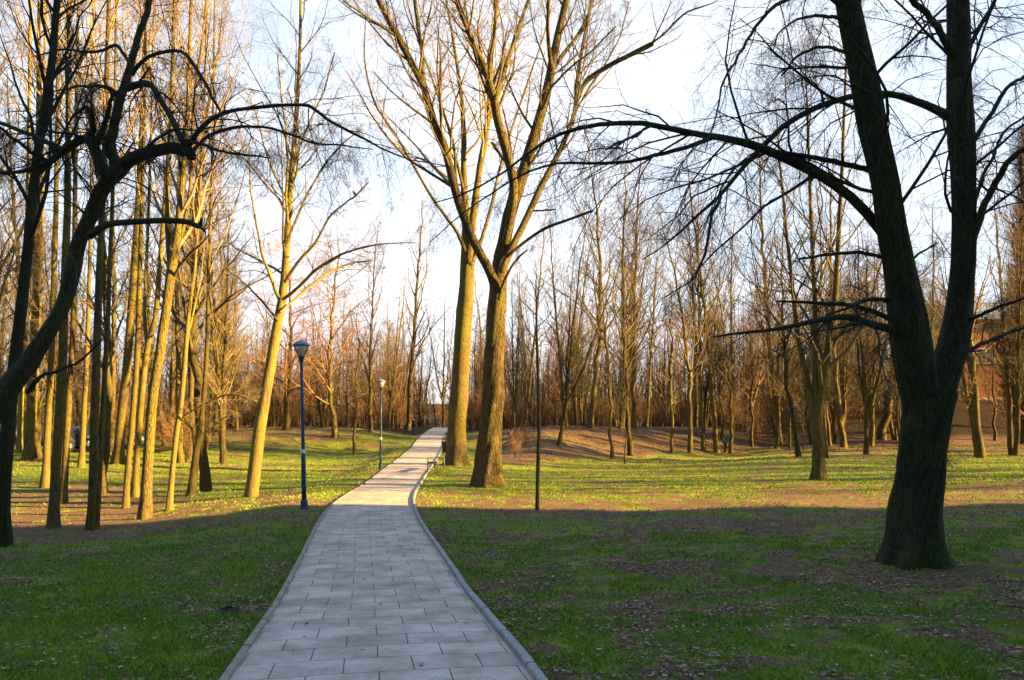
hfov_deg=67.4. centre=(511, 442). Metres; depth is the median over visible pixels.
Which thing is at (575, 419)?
woodland tree
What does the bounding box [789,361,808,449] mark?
woodland tree
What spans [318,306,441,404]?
woodland tree
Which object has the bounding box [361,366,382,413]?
woodland tree
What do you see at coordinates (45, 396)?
woodland tree
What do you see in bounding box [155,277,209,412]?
woodland tree
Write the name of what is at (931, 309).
woodland tree
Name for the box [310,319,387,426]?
woodland tree
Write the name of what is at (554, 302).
woodland tree
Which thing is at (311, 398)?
woodland tree
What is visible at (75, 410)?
brushwood
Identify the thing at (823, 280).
woodland tree
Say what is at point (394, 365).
woodland tree
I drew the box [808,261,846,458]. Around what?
woodland tree
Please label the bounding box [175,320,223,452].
woodland tree
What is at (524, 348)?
woodland tree
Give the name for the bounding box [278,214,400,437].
woodland tree
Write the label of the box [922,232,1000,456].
woodland tree
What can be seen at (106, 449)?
woodland tree
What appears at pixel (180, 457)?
woodland tree
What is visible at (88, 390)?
woodland tree
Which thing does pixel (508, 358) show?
woodland tree
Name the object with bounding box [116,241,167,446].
woodland tree
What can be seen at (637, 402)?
shrub
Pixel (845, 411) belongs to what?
shrub
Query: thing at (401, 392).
woodland tree
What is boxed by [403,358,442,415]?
woodland tree
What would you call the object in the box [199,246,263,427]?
woodland tree
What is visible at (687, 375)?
woodland tree
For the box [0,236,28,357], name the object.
woodland tree
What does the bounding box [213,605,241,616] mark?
soil mound
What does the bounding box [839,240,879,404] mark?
woodland tree
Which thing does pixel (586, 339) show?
woodland tree
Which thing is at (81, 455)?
woodland tree
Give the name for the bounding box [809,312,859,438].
woodland tree
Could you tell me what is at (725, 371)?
woodland tree
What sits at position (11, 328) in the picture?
woodland tree
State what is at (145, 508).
woodland tree
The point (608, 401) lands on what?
shrub
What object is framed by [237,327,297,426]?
woodland tree
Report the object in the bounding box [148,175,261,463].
woodland tree
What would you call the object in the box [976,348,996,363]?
window
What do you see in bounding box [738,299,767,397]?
woodland tree
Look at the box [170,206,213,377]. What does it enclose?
woodland tree
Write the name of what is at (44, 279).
woodland tree
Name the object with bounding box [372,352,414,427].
woodland tree
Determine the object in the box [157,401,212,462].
shrub
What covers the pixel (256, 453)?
park tree
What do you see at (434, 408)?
woodland tree
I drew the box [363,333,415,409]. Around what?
woodland tree
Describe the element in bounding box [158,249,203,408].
woodland tree
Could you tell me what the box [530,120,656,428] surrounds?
woodland tree
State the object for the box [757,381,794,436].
shrub
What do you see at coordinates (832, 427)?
woodland tree
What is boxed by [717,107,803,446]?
woodland tree
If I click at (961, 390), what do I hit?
shrub
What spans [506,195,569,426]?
woodland tree
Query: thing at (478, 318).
woodland tree
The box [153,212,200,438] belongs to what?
woodland tree
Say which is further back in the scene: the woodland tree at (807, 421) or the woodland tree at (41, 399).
the woodland tree at (807, 421)
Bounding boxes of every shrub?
[111,389,146,444]
[127,393,165,438]
[155,400,186,447]
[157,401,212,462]
[186,376,232,428]
[249,391,269,415]
[270,386,304,421]
[274,381,299,418]
[345,387,365,426]
[372,394,388,427]
[395,397,416,422]
[395,400,413,428]
[435,402,448,425]
[466,391,481,428]
[502,396,511,422]
[505,426,525,456]
[516,418,535,445]
[588,387,619,424]
[615,379,646,419]
[672,384,705,426]
[710,382,740,417]
[716,379,747,423]
[743,401,771,439]
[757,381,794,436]
[827,376,860,432]
[839,355,858,404]
[958,369,977,399]
[976,362,1002,399]
[985,383,1006,422]
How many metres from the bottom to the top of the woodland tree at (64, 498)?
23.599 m
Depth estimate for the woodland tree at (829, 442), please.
58.46 m
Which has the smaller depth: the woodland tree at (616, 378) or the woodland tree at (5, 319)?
the woodland tree at (5, 319)
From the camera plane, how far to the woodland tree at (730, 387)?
53.09 m
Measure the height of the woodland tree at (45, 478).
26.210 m
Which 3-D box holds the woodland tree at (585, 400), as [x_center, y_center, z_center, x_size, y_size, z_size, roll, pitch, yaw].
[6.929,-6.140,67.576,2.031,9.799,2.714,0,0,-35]
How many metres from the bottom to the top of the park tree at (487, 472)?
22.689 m
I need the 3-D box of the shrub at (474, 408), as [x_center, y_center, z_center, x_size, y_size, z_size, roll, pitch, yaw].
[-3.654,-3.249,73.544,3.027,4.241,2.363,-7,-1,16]
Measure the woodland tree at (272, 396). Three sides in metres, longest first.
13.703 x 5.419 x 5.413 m
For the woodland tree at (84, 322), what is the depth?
71.78 m
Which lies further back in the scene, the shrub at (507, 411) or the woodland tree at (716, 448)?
the shrub at (507, 411)
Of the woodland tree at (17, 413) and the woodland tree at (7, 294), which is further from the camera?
the woodland tree at (17, 413)
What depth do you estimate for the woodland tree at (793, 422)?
43.46 m
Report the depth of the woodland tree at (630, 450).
46.40 m
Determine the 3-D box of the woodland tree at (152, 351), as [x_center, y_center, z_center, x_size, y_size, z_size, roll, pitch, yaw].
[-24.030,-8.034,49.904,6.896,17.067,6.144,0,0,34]
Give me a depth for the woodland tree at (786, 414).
60.85 m
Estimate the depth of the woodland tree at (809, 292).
79.00 m
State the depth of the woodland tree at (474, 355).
99.28 m
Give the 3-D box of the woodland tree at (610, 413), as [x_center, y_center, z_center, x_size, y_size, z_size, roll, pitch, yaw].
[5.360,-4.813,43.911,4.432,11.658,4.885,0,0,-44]
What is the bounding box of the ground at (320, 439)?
[0,399,1023,679]
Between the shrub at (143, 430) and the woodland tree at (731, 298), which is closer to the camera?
the shrub at (143, 430)
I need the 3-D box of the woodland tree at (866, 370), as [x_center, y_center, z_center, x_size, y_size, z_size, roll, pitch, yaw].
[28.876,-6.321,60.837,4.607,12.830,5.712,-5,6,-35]
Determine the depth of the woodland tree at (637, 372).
81.76 m
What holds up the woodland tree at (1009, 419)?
on the ground at (320, 439)
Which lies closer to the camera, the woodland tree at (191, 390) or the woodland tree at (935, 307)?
the woodland tree at (191, 390)
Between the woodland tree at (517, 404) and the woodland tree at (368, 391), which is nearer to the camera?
the woodland tree at (517, 404)
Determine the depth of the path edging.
7.16 m
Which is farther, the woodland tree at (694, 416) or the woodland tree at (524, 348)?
the woodland tree at (524, 348)
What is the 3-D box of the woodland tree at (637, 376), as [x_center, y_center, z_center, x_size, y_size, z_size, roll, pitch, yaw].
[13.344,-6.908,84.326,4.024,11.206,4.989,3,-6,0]
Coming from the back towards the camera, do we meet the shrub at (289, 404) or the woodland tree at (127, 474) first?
the shrub at (289, 404)
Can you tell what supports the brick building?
on the ground at (320, 439)
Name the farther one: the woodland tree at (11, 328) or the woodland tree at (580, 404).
the woodland tree at (580, 404)
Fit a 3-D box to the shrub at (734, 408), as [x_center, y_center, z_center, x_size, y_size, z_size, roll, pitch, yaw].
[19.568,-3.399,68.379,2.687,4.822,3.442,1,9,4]
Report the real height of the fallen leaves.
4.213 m
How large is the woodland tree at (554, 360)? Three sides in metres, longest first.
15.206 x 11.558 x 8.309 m
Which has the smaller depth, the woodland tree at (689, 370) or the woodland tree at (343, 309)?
the woodland tree at (689, 370)
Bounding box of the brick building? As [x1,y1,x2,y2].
[928,302,1009,400]
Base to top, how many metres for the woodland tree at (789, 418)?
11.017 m
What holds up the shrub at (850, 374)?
on the ground at (320, 439)
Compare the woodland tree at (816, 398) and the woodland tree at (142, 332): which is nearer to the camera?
the woodland tree at (816, 398)
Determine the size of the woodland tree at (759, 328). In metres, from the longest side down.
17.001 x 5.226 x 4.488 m
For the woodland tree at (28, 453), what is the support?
on the ground at (320, 439)
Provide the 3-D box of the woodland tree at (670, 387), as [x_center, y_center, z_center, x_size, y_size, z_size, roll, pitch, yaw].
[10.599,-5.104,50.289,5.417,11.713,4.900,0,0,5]
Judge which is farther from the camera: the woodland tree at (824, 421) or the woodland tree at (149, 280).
the woodland tree at (149, 280)
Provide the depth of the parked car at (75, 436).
43.84 m
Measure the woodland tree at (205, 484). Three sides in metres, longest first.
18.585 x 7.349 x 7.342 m
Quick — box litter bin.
[442,438,446,452]
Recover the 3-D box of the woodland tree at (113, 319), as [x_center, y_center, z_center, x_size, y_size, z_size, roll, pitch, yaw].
[-23.031,-10.645,44.850,6.954,22.625,5.972,-3,-2,41]
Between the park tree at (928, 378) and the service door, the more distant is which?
the service door
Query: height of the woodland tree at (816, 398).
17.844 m
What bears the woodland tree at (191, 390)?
on the ground at (320, 439)
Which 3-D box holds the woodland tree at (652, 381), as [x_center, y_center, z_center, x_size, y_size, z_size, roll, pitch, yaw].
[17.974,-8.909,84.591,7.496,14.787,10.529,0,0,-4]
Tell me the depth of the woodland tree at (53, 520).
18.54 m
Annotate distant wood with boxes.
[0,269,939,436]
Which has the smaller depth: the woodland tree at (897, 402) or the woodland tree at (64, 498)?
the woodland tree at (64, 498)
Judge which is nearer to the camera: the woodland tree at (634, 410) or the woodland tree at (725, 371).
the woodland tree at (634, 410)
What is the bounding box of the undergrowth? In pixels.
[183,372,899,434]
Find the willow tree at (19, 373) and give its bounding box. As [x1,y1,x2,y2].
[0,0,451,423]
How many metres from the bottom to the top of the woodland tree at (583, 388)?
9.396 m
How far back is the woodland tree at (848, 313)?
86.94 m
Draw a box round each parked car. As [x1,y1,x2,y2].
[41,426,88,450]
[74,424,143,448]
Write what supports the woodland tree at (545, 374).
on the ground at (320, 439)
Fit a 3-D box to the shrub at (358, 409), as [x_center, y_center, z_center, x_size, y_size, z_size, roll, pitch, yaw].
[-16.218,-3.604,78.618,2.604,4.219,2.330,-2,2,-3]
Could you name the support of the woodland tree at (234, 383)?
on the ground at (320, 439)
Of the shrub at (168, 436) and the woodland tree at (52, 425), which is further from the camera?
the shrub at (168, 436)
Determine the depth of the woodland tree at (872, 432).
55.42 m
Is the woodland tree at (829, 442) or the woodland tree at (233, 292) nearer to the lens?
the woodland tree at (829, 442)
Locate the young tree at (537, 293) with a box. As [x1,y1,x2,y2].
[513,246,565,509]
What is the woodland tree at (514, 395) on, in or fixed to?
on the ground at (320, 439)
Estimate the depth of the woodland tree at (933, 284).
56.18 m
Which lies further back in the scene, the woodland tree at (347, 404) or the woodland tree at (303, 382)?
the woodland tree at (303, 382)
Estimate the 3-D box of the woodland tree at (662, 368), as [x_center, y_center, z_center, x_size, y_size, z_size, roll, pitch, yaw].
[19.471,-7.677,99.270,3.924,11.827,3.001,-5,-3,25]
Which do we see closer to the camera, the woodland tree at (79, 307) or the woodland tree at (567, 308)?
the woodland tree at (79, 307)
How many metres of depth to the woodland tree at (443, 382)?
109.95 m
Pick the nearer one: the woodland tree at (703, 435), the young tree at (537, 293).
the young tree at (537, 293)
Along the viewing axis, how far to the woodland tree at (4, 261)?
25.92 m
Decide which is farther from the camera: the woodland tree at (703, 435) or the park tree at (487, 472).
the woodland tree at (703, 435)
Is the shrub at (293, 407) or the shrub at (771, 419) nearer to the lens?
the shrub at (771, 419)
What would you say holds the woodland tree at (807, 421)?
on the ground at (320, 439)
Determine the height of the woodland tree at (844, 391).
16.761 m
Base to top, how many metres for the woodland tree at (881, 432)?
24.079 m
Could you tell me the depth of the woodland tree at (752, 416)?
59.02 m
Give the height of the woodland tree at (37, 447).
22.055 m
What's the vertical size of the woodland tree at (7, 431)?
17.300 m
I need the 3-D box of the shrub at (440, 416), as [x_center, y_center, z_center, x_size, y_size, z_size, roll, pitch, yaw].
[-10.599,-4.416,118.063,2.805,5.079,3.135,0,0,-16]
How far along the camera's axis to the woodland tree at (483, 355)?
74.56 m
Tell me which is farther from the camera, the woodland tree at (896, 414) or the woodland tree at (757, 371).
the woodland tree at (757, 371)
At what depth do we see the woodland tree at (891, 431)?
61.81 m
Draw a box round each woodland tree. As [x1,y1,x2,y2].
[0,0,48,415]
[0,0,62,276]
[0,0,70,321]
[0,0,101,452]
[0,0,130,460]
[0,0,164,546]
[0,0,175,528]
[0,0,182,530]
[0,46,62,458]
[0,121,33,375]
[0,168,31,426]
[0,178,32,360]
[0,197,94,438]
[0,226,42,432]
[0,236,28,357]
[0,279,42,373]
[5,251,42,441]
[9,0,110,487]
[9,208,118,404]
[9,220,60,374]
[11,28,161,493]
[12,214,92,446]
[15,384,26,437]
[27,284,79,469]
[31,0,165,503]
[39,309,52,434]
[45,70,175,450]
[45,196,111,413]
[59,265,93,379]
[64,0,169,467]
[68,248,103,425]
[73,338,100,420]
[74,306,120,425]
[75,0,241,496]
[76,0,231,508]
[77,0,277,519]
[80,0,236,464]
[84,191,203,446]
[111,0,309,491]
[111,271,169,424]
[112,191,182,387]
[116,65,233,462]
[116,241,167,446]
[120,0,288,510]
[141,0,289,496]
[143,95,251,459]
[148,175,219,408]
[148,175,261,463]
[151,270,187,415]
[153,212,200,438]
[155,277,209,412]
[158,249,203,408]
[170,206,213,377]
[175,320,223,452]
[182,233,261,429]
[188,251,241,441]
[199,194,259,435]
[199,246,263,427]
[200,244,265,358]
[208,324,230,438]
[213,234,381,430]
[216,283,261,429]
[219,322,254,404]
[230,350,284,427]
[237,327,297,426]
[242,278,292,426]
[244,315,279,403]
[265,322,292,419]
[274,297,356,426]
[274,375,283,426]
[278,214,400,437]
[281,350,344,425]
[291,357,335,420]
[291,361,324,413]
[293,351,318,407]
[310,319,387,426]
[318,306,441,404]
[319,321,344,421]
[324,287,353,414]
[330,297,385,454]
[333,219,395,431]
[337,326,366,426]
[341,342,398,426]
[356,263,421,430]
[359,316,400,426]
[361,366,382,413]
[362,328,397,422]
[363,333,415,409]
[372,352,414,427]
[379,188,456,430]
[385,363,416,415]
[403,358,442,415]
[417,285,470,426]
[427,368,438,426]
[443,270,511,385]
[469,291,486,425]
[469,326,485,395]
[469,327,525,427]
[470,307,510,391]
[472,332,483,403]
[504,260,543,446]
[504,332,510,400]
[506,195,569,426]
[506,259,548,423]
[508,336,524,427]
[509,298,536,395]
[526,208,576,425]
[529,316,585,408]
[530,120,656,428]
[530,327,564,407]
[531,318,590,409]
[537,204,636,445]
[549,275,587,411]
[553,257,643,458]
[555,327,586,426]
[556,215,611,420]
[567,323,599,425]
[570,152,687,455]
[573,349,591,424]
[576,322,601,425]
[577,317,610,406]
[582,290,604,380]
[583,286,620,425]
[586,196,669,427]
[597,325,622,418]
[602,126,671,428]
[604,309,645,387]
[606,304,660,425]
[606,317,634,464]
[615,337,647,397]
[621,326,646,396]
[628,196,727,452]
[636,207,683,425]
[637,277,710,452]
[637,365,647,413]
[644,297,693,403]
[651,125,745,452]
[655,339,667,402]
[660,178,729,451]
[663,313,688,426]
[665,184,740,426]
[673,320,702,401]
[674,235,745,428]
[677,232,736,372]
[680,322,757,428]
[685,325,751,399]
[689,244,766,453]
[696,205,762,420]
[696,313,753,452]
[716,283,812,427]
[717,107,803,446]
[718,279,753,410]
[721,0,935,479]
[726,197,840,456]
[729,243,791,433]
[729,294,771,446]
[735,260,799,448]
[735,323,794,401]
[737,266,780,359]
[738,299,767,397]
[739,306,761,418]
[761,306,811,448]
[762,286,823,443]
[771,370,791,444]
[780,304,800,418]
[781,137,879,447]
[781,275,807,366]
[784,189,856,384]
[789,271,836,409]
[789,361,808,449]
[791,259,827,352]
[791,285,846,445]
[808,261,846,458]
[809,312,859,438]
[822,247,865,424]
[828,257,871,403]
[828,321,868,443]
[831,248,881,367]
[833,143,950,439]
[833,210,919,454]
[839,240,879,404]
[840,283,892,440]
[844,231,894,446]
[848,238,894,439]
[871,322,900,440]
[881,337,897,440]
[888,261,967,368]
[889,365,900,423]
[904,74,1023,457]
[910,193,947,350]
[921,263,945,349]
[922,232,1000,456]
[963,299,1005,440]
[973,173,1023,454]
[977,121,1023,444]
[979,195,1023,455]
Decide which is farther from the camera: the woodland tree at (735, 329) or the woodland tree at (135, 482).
the woodland tree at (735, 329)
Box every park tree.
[167,0,423,497]
[308,0,583,465]
[312,0,738,487]
[388,0,1023,570]
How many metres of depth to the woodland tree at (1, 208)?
27.34 m
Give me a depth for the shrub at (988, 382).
80.06 m
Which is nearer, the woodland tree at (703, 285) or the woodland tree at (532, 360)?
the woodland tree at (532, 360)
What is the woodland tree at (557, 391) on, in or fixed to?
on the ground at (320, 439)
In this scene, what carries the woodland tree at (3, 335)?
on the ground at (320, 439)
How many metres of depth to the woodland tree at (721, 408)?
53.74 m
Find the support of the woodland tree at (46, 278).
on the ground at (320, 439)
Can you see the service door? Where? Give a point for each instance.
(302, 472)
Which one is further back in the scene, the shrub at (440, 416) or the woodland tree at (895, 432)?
the shrub at (440, 416)
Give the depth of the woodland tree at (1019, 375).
40.67 m
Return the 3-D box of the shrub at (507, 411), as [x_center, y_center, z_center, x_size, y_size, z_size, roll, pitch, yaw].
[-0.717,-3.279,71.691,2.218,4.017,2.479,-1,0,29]
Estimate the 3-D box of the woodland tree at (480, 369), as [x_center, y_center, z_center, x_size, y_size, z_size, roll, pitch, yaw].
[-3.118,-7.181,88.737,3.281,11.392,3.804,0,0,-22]
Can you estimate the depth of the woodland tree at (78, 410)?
64.13 m
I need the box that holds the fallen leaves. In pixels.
[0,424,1023,679]
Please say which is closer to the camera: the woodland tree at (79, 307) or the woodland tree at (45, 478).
the woodland tree at (45, 478)
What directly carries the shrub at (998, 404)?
on the ground at (320, 439)
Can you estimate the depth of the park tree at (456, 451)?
35.11 m
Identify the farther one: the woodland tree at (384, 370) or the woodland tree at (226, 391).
the woodland tree at (384, 370)
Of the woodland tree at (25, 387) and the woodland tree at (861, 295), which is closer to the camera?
the woodland tree at (25, 387)
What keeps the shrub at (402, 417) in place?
on the ground at (320, 439)
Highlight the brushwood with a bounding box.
[14,372,233,444]
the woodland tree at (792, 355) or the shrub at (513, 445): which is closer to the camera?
the shrub at (513, 445)
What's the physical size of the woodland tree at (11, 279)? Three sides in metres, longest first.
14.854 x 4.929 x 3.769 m
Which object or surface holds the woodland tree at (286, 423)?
on the ground at (320, 439)
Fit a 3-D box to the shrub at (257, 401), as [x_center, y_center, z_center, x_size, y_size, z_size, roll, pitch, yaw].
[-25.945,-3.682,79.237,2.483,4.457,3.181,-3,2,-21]
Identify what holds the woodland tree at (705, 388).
on the ground at (320, 439)
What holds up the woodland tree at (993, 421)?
on the ground at (320, 439)
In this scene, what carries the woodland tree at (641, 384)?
on the ground at (320, 439)
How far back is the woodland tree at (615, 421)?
69.80 m
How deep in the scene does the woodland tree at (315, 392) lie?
88.31 m
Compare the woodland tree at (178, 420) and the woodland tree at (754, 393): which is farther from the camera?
the woodland tree at (754, 393)
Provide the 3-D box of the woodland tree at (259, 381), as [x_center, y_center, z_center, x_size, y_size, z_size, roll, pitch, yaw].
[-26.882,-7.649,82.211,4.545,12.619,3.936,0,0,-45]
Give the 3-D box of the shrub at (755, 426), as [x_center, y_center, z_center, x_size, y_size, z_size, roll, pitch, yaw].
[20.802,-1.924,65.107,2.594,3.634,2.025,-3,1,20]
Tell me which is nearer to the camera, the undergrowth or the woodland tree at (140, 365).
the woodland tree at (140, 365)
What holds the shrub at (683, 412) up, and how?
on the ground at (320, 439)
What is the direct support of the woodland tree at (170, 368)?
on the ground at (320, 439)
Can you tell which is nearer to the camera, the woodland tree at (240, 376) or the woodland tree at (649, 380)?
the woodland tree at (649, 380)
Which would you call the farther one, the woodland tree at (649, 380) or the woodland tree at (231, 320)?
the woodland tree at (649, 380)
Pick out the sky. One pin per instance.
(654, 87)
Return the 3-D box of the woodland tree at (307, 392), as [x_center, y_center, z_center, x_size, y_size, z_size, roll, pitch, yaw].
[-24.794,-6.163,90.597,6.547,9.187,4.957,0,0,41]
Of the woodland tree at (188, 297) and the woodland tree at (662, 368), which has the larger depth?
the woodland tree at (662, 368)
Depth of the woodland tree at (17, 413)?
55.22 m
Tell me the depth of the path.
7.09 m
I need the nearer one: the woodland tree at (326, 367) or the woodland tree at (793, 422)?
the woodland tree at (793, 422)
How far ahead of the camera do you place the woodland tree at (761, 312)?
82.47 m
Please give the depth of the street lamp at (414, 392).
65.98 m
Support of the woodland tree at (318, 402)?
on the ground at (320, 439)
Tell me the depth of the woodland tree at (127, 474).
23.76 m
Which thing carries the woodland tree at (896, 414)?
on the ground at (320, 439)
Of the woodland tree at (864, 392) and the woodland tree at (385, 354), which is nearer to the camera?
the woodland tree at (864, 392)
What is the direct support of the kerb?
on the path
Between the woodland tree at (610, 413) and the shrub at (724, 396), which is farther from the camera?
the shrub at (724, 396)
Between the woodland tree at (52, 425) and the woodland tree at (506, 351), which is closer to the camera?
the woodland tree at (52, 425)
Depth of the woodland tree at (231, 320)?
67.06 m
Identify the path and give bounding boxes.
[230,427,533,679]
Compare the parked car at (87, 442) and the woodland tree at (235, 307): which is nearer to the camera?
the parked car at (87, 442)
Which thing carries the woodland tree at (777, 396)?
on the ground at (320, 439)
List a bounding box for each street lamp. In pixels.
[292,339,309,509]
[376,379,385,468]
[412,391,415,434]
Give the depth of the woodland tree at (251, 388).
86.54 m
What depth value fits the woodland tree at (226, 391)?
53.21 m
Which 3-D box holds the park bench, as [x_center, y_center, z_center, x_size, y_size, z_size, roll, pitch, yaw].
[-3.111,0.909,31.500,0.447,0.654,1.900,0,0,4]
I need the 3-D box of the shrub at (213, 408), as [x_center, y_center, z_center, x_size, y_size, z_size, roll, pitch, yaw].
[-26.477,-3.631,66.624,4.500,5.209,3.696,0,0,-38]
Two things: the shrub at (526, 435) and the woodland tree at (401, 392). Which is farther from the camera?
the woodland tree at (401, 392)
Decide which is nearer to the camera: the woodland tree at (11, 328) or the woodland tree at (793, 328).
the woodland tree at (11, 328)
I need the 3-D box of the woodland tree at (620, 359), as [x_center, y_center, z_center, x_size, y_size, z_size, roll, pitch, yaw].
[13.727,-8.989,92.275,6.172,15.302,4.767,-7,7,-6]
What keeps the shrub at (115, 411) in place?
on the ground at (320, 439)
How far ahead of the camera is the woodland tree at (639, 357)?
59.08 m
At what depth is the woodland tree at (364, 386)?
103.34 m
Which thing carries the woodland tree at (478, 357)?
on the ground at (320, 439)
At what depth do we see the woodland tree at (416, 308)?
74.74 m
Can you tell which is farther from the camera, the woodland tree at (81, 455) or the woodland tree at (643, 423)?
the woodland tree at (643, 423)
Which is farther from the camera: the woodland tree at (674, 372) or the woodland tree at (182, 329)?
the woodland tree at (674, 372)
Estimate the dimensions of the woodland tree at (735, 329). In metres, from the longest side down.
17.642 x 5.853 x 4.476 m
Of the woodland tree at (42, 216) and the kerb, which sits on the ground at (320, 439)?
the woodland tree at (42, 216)
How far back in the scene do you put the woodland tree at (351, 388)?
80.92 m
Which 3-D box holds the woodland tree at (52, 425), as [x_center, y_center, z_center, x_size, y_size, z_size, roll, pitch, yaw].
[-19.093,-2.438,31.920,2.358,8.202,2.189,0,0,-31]
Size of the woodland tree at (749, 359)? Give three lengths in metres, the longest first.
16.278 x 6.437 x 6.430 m
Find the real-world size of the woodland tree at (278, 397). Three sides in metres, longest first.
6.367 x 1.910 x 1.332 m
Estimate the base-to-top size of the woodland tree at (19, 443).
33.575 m
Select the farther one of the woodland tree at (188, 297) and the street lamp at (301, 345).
the woodland tree at (188, 297)
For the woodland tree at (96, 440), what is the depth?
18.26 m
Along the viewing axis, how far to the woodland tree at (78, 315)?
52.80 m
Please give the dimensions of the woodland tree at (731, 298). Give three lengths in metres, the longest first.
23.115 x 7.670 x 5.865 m
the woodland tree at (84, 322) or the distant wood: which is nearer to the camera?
the woodland tree at (84, 322)
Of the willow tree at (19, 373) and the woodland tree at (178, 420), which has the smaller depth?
the willow tree at (19, 373)
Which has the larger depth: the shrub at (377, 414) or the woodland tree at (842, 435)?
the shrub at (377, 414)
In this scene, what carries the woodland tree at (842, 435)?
on the ground at (320, 439)
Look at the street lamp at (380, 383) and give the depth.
32.47 m
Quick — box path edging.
[219,427,433,679]
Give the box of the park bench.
[427,457,444,473]
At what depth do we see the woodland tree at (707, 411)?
65.94 m
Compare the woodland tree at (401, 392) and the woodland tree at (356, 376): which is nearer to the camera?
the woodland tree at (356, 376)
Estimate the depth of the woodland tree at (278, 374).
95.29 m
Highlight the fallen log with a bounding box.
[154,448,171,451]
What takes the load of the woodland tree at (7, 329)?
on the ground at (320, 439)
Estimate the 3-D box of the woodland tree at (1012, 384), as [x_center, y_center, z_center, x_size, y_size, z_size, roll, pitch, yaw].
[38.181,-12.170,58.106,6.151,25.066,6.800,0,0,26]
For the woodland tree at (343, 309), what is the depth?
85.86 m
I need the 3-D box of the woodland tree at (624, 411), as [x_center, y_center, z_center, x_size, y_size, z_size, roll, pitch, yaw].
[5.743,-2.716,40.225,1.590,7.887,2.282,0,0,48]
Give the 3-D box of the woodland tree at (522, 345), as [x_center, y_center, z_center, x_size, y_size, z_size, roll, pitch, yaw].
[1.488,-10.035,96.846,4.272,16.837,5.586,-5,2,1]
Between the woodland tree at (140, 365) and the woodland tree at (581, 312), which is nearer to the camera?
the woodland tree at (140, 365)
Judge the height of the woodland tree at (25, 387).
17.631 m
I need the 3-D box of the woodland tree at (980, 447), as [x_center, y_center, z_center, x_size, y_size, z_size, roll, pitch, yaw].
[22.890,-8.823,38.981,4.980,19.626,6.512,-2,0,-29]
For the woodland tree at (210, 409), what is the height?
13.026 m
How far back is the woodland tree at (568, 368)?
44.80 m
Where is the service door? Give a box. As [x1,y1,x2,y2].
[302,472,303,488]
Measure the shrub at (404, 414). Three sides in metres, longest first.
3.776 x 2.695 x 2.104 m
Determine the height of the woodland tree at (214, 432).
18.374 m
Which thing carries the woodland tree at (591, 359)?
on the ground at (320, 439)
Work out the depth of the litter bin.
38.33 m
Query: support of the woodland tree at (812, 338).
on the ground at (320, 439)
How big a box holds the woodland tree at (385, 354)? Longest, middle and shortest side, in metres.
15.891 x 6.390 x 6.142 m
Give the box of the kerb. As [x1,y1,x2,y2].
[413,431,547,679]
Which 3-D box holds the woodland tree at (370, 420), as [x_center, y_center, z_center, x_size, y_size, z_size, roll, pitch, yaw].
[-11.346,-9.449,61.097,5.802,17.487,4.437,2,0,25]
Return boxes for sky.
[0,0,1023,403]
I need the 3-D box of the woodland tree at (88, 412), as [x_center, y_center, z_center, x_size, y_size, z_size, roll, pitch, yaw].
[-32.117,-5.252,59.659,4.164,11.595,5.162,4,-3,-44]
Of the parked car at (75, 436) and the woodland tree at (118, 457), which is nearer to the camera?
the woodland tree at (118, 457)
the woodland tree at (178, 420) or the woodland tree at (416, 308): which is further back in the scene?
the woodland tree at (416, 308)
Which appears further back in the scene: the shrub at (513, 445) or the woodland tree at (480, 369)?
the woodland tree at (480, 369)
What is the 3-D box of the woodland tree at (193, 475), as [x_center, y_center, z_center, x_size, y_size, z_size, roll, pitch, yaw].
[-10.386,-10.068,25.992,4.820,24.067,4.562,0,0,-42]

